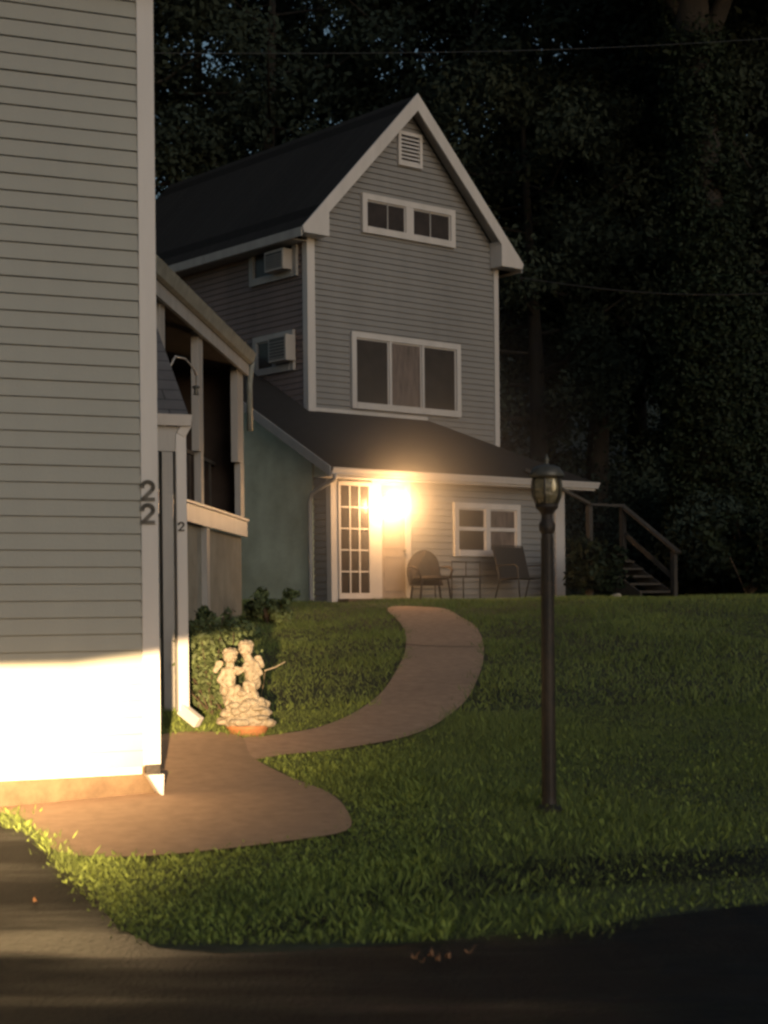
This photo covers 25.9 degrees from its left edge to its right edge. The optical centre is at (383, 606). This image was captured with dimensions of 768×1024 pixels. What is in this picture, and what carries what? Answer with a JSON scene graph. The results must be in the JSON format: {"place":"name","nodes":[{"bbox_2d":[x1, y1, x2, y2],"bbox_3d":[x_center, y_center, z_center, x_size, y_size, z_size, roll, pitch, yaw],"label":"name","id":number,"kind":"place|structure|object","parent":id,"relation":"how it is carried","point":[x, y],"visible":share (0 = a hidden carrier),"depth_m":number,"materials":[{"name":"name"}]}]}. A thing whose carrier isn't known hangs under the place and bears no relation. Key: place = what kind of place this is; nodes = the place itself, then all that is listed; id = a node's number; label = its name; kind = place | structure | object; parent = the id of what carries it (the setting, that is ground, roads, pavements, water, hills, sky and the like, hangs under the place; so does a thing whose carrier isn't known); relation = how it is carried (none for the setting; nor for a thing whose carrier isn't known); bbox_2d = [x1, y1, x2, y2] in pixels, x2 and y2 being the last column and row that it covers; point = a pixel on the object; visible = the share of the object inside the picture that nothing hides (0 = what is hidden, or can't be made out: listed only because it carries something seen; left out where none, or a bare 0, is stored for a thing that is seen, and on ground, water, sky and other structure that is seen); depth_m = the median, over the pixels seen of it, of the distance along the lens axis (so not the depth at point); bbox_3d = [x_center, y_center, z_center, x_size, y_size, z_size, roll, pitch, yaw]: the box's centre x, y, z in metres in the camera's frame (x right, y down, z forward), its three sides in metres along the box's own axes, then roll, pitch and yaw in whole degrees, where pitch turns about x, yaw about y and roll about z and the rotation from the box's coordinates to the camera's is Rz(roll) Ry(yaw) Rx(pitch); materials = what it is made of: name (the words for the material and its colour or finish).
{"place":"outdoors","nodes":[
{"label":"outdoors","id":0,"kind":"place"},
{"bbox_2d":[0,731,351,856],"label":"paved path","id":1,"kind":"structure","parent":0,"point":[221,790],"depth_m":10.74,"materials":[{"name":"beige concrete"}]},
{"bbox_2d":[155,0,587,204],"label":"sky","id":2,"kind":"structure","parent":0,"point":[207,55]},
{"bbox_2d":[0,823,767,1023],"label":"road","id":3,"kind":"structure","parent":0,"point":[65,958],"depth_m":6.78,"materials":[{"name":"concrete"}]},
{"bbox_2d":[428,947,433,955],"bbox_3d":[0.200,1.466,7.094,0.024,0.031,0.046,-3,11,19],"label":"fallen leaf","id":4,"kind":"object","parent":3,"relation":"on","point":[430,953],"visible":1,"depth_m":7.09,"materials":[{"name":"brown plant"}]},
{"bbox_2d":[0,319,767,953],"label":"ground","id":5,"kind":"structure","parent":0,"point":[216,947],"depth_m":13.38,"materials":[{"name":"green plant"}]},
{"bbox_2d":[0,0,203,806],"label":"house","id":6,"kind":"structure","parent":5,"relation":"on","point":[92,407],"depth_m":11.20,"materials":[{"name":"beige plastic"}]},
{"bbox_2d":[154,1,231,142],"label":"tree","id":7,"kind":"object","parent":5,"relation":"on","point":[155,4],"depth_m":51.94,"materials":[{"name":"green plant"}]},
{"bbox_2d":[156,254,255,637],"bbox_3d":[-7.251,-2.189,22.182,9.670,7.723,10.640,-1,0,4],"label":"porch","id":8,"kind":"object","parent":5,"relation":"on","point":[204,339],"depth_m":25.04,"materials":[{"name":"white paint"}]},
{"bbox_2d":[170,355,199,394],"bbox_3d":[-2.563,-3.016,21.608,0.110,0.392,1.558,-1,0,4],"label":"plant hanger","id":9,"kind":"object","parent":8,"relation":"attached to","point":[196,387],"visible":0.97,"depth_m":22.25,"materials":[{"name":"grey metal"}]},
{"bbox_2d":[153,0,273,192],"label":"tree","id":10,"kind":"object","parent":5,"relation":"on","point":[176,12],"visible":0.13,"depth_m":44.21,"materials":[{"name":"green plant"}]},
{"bbox_2d":[188,606,245,653],"bbox_3d":[-1.852,0.292,18.817,0.559,0.594,0.912,-1,0,-40],"label":"shrub","id":11,"kind":"object","parent":5,"relation":"on","point":[211,615],"visible":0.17,"depth_m":18.77,"materials":[{"name":"green plant"}]},
{"bbox_2d":[172,613,262,714],"bbox_3d":[-1.535,0.526,15.078,0.887,0.936,0.885,-1,0,0],"label":"dry bush","id":12,"kind":"object","parent":5,"relation":"on","point":[207,675],"visible":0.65,"depth_m":14.97,"materials":[{"name":"green plant"}]},
{"bbox_2d":[174,605,262,641],"bbox_3d":[-2.040,0.272,20.398,0.970,0.602,1.231,-1,0,37],"label":"shrub","id":13,"kind":"object","parent":5,"relation":"on","point":[205,609],"visible":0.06,"depth_m":20.37,"materials":[{"name":"green plant"}]},
{"bbox_2d":[153,0,332,198],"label":"tree","id":14,"kind":"object","parent":5,"relation":"on","point":[228,116],"visible":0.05,"depth_m":50.12,"materials":[{"name":"green plant"}]},
{"bbox_2d":[213,640,276,736],"bbox_3d":[-1.176,0.700,14.110,0.534,0.846,0.423,-1,0,0],"label":"statue","id":15,"kind":"object","parent":5,"relation":"on","point":[247,709],"visible":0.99,"depth_m":14.02,"materials":[{"name":"stone"}]},
{"bbox_2d":[243,586,300,624],"bbox_3d":[-1.669,0.013,24.954,0.891,0.641,0.688,-1,0,0],"label":"shrub","id":16,"kind":"object","parent":5,"relation":"on","point":[265,607],"visible":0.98,"depth_m":24.87,"materials":[{"name":"green plant"}]},
{"bbox_2d":[260,662,284,696],"bbox_3d":[-1.024,0.699,15.312,0.201,0.419,1.419,-1,0,-6],"label":"bent stick","id":17,"kind":"object","parent":5,"relation":"on","point":[264,676],"visible":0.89,"depth_m":14.85,"materials":[{"name":"brown wood"}]},
{"bbox_2d":[161,0,444,181],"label":"tree","id":18,"kind":"object","parent":5,"relation":"on","point":[298,18],"visible":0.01,"depth_m":52.37,"materials":[{"name":"green plant"}]},
{"bbox_2d":[154,0,487,199],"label":"tree","id":19,"kind":"object","parent":5,"relation":"on","point":[270,93],"visible":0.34,"depth_m":44.37,"materials":[{"name":"green plant"}]},
{"bbox_2d":[243,606,483,758],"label":"footpath","id":20,"kind":"structure","parent":5,"relation":"on","point":[425,684],"depth_m":16.71,"materials":[{"name":"brown concrete"}]},
{"bbox_2d":[409,644,475,646],"bbox_3d":[0.758,0.496,21.453,1.119,0.038,0.054,-1,0,25],"label":"path joint","id":21,"kind":"object","parent":20,"relation":"on","point":[453,646],"visible":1,"depth_m":21.36,"materials":[{"name":"concrete"}]},
{"bbox_2d":[155,93,599,601],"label":"house","id":22,"kind":"structure","parent":5,"relation":"on","point":[379,300],"depth_m":33.22,"materials":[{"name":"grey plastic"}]},
{"bbox_2d":[249,237,297,287],"bbox_3d":[-2.204,-6.855,33.153,0.070,0.821,1.569,-1,0,-40],"label":"window","id":23,"kind":"structure","parent":22,"relation":"in","point":[257,277],"depth_m":33.37,"materials":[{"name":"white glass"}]},
{"bbox_2d":[252,329,295,375],"bbox_3d":[-2.192,-5.017,33.170,0.070,0.787,1.346,-1,0,-40],"label":"window","id":24,"kind":"structure","parent":22,"relation":"in","point":[259,344],"depth_m":33.37,"materials":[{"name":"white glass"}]},
{"bbox_2d":[264,248,291,273],"bbox_3d":[-2.076,-6.778,32.809,0.252,0.404,0.625,-1,0,-40],"label":"air conditioner","id":25,"kind":"object","parent":22,"relation":"attached to","point":[279,260],"visible":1,"depth_m":32.64,"materials":[{"name":"beige plastic"}]},
{"bbox_2d":[268,334,295,363],"bbox_3d":[-2.006,-5.044,32.746,0.252,0.506,0.589,-1,0,-40],"label":"air conditioner","id":26,"kind":"object","parent":22,"relation":"attached to","point":[282,348],"visible":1,"depth_m":32.58,"materials":[{"name":"beige plastic"}]},
{"bbox_2d":[337,481,372,598],"bbox_3d":[-0.524,-1.188,30.320,0.790,2.144,0.050,-1,0,-40],"label":"french door","id":27,"kind":"structure","parent":22,"relation":"in","point":[354,499],"depth_m":30.32,"materials":[{"name":"white paint"}]},
{"bbox_2d":[381,493,393,512],"bbox_3d":[0.067,-1.900,30.653,0.240,0.370,0.250,-1,0,-40],"label":"porch light","id":28,"kind":"object","parent":22,"relation":"attached to","point":[387,503],"visible":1,"depth_m":30.57,"materials":[{"name":"white glass"}]},
{"bbox_2d":[381,485,406,598],"bbox_3d":[0.189,-1.193,30.884,0.588,2.088,0.091,-1,0,-40],"label":"door","id":29,"kind":"structure","parent":22,"relation":"in","point":[394,550],"depth_m":30.92,"materials":[{"name":"wood"}]},
{"bbox_2d":[350,331,461,417],"bbox_3d":[0.474,-4.688,33.939,2.919,1.519,0.080,-1,0,-40],"label":"window","id":30,"kind":"structure","parent":22,"relation":"in","point":[388,373],"depth_m":33.92,"materials":[{"name":"white paint"}]},
{"bbox_2d":[360,192,455,248],"bbox_3d":[0.515,-7.836,34.003,2.497,0.783,0.080,-1,0,-40],"label":"window","id":31,"kind":"structure","parent":22,"relation":"in","point":[380,215],"depth_m":33.94,"materials":[{"name":"white paint"}]},
{"bbox_2d":[453,502,520,556],"bbox_3d":[2.008,-1.483,32.428,1.759,1.026,0.070,-1,0,-40],"label":"window","id":32,"kind":"structure","parent":22,"relation":"in","point":[477,527],"depth_m":32.36,"materials":[{"name":"white paint"}]},
{"bbox_2d":[519,277,767,294],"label":"service cable","id":33,"kind":"object","parent":22,"relation":"attached to","point":[642,292],"visible":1,"depth_m":30.69,"materials":[{"name":"black rubber"}]},
{"bbox_2d":[205,0,558,223],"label":"tree","id":34,"kind":"object","parent":5,"relation":"on","point":[294,37],"visible":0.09,"depth_m":48.04,"materials":[{"name":"green plant"}]},
{"bbox_2d":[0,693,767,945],"bbox_3d":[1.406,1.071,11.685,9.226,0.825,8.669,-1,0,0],"label":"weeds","id":35,"kind":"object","parent":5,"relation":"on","point":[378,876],"visible":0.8,"depth_m":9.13,"materials":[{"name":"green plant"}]},
{"bbox_2d":[406,550,452,598],"bbox_3d":[0.841,-0.573,30.524,0.764,0.939,0.705,-1,0,-20],"label":"wicker chair","id":36,"kind":"object","parent":5,"relation":"on","point":[423,568],"visible":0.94,"depth_m":30.71,"materials":[{"name":"brown wicker"}]},
{"bbox_2d":[435,561,481,598],"bbox_3d":[1.378,-0.478,31.294,0.757,0.729,0.500,-1,0,-40],"label":"side table","id":37,"kind":"object","parent":5,"relation":"on","point":[465,576],"visible":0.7,"depth_m":31.23,"materials":[{"name":"metal"}]},
{"bbox_2d":[175,593,767,710],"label":"grass","id":38,"kind":"structure","parent":5,"relation":"on","point":[480,603],"depth_m":21.32,"materials":[{"name":"green plant"}]},
{"bbox_2d":[302,0,643,368],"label":"tree","id":39,"kind":"object","parent":5,"relation":"on","point":[443,14],"visible":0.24,"depth_m":44.62,"materials":[{"name":"green plant"}]},
{"bbox_2d":[227,848,767,934],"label":"grass strip","id":40,"kind":"object","parent":5,"relation":"on","point":[710,866],"visible":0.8,"depth_m":8.86,"materials":[{"name":"green plant"}]},
{"bbox_2d":[492,545,540,597],"bbox_3d":[2.629,-0.652,32.005,0.696,1.055,0.981,-1,0,43],"label":"patio chair","id":41,"kind":"object","parent":5,"relation":"on","point":[510,562],"visible":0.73,"depth_m":32.09,"materials":[{"name":"metal"}]},
{"bbox_2d":[397,1,644,464],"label":"tree","id":42,"kind":"object","parent":5,"relation":"on","point":[423,80],"visible":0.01,"depth_m":51.08,"materials":[{"name":"green plant"}]},
{"bbox_2d":[416,18,665,462],"bbox_3d":[3.317,-7.113,40.042,6.640,13.653,8.934,-1,0,20],"label":"tree","id":43,"kind":"object","parent":5,"relation":"on","point":[511,106],"visible":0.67,"depth_m":38.95,"materials":[{"name":"green plant"}]},
{"bbox_2d":[529,454,564,814],"bbox_3d":[1.042,0.265,10.610,0.230,2.473,0.230,-1,0,0],"label":"lamp post","id":44,"kind":"object","parent":5,"relation":"on","point":[546,486],"visible":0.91,"depth_m":10.57,"materials":[{"name":"black metal"}]},
{"bbox_2d":[454,0,664,523],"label":"tree","id":45,"kind":"object","parent":5,"relation":"on","point":[640,423],"visible":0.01,"depth_m":46.78,"materials":[{"name":"green plant"}]},
{"bbox_2d":[392,0,767,543],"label":"tree","id":46,"kind":"object","parent":5,"relation":"on","point":[603,33],"visible":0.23,"depth_m":41.37,"materials":[{"name":"green plant"}]},
{"bbox_2d":[562,532,633,596],"bbox_3d":[4.098,-0.769,32.215,1.355,1.366,1.593,-1,0,0],"label":"shrub","id":47,"kind":"object","parent":5,"relation":"on","point":[593,566],"visible":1,"depth_m":31.96,"materials":[{"name":"green plant"}]},
{"bbox_2d":[523,468,680,596],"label":"wooden stairs","id":48,"kind":"structure","parent":5,"relation":"on","point":[653,586],"depth_m":33.32,"materials":[{"name":"brown wood"}]},
{"bbox_2d":[495,0,767,424],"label":"tree","id":49,"kind":"object","parent":5,"relation":"on","point":[758,10],"visible":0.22,"depth_m":40.36,"materials":[{"name":"green plant"}]},
{"bbox_2d":[501,393,767,596],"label":"undergrowth","id":50,"kind":"object","parent":5,"relation":"on","point":[696,512],"visible":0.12,"depth_m":38.85,"materials":[{"name":"green plant"}]},
{"bbox_2d":[568,0,767,476],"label":"tree","id":51,"kind":"object","parent":5,"relation":"on","point":[653,77],"visible":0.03,"depth_m":42.11,"materials":[{"name":"green plant"}]},
{"bbox_2d":[603,0,767,595],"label":"ivy tree","id":52,"kind":"object","parent":5,"relation":"on","point":[713,390],"visible":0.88,"depth_m":34.88,"materials":[{"name":"green plant"}]},
{"bbox_2d":[608,0,767,372],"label":"tree","id":53,"kind":"object","parent":5,"relation":"on","point":[756,176],"visible":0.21,"depth_m":38.53,"materials":[{"name":"green plant"}]},
{"bbox_2d":[690,505,767,594],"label":"shrub","id":54,"kind":"object","parent":5,"relation":"on","point":[745,559],"visible":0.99,"depth_m":32.79,"materials":[{"name":"green plant"}]},
{"bbox_2d":[154,38,767,53],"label":"overhead cable","id":55,"kind":"object","parent":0,"point":[440,52],"visible":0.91,"depth_m":18.89,"materials":[{"name":"black rubber"}]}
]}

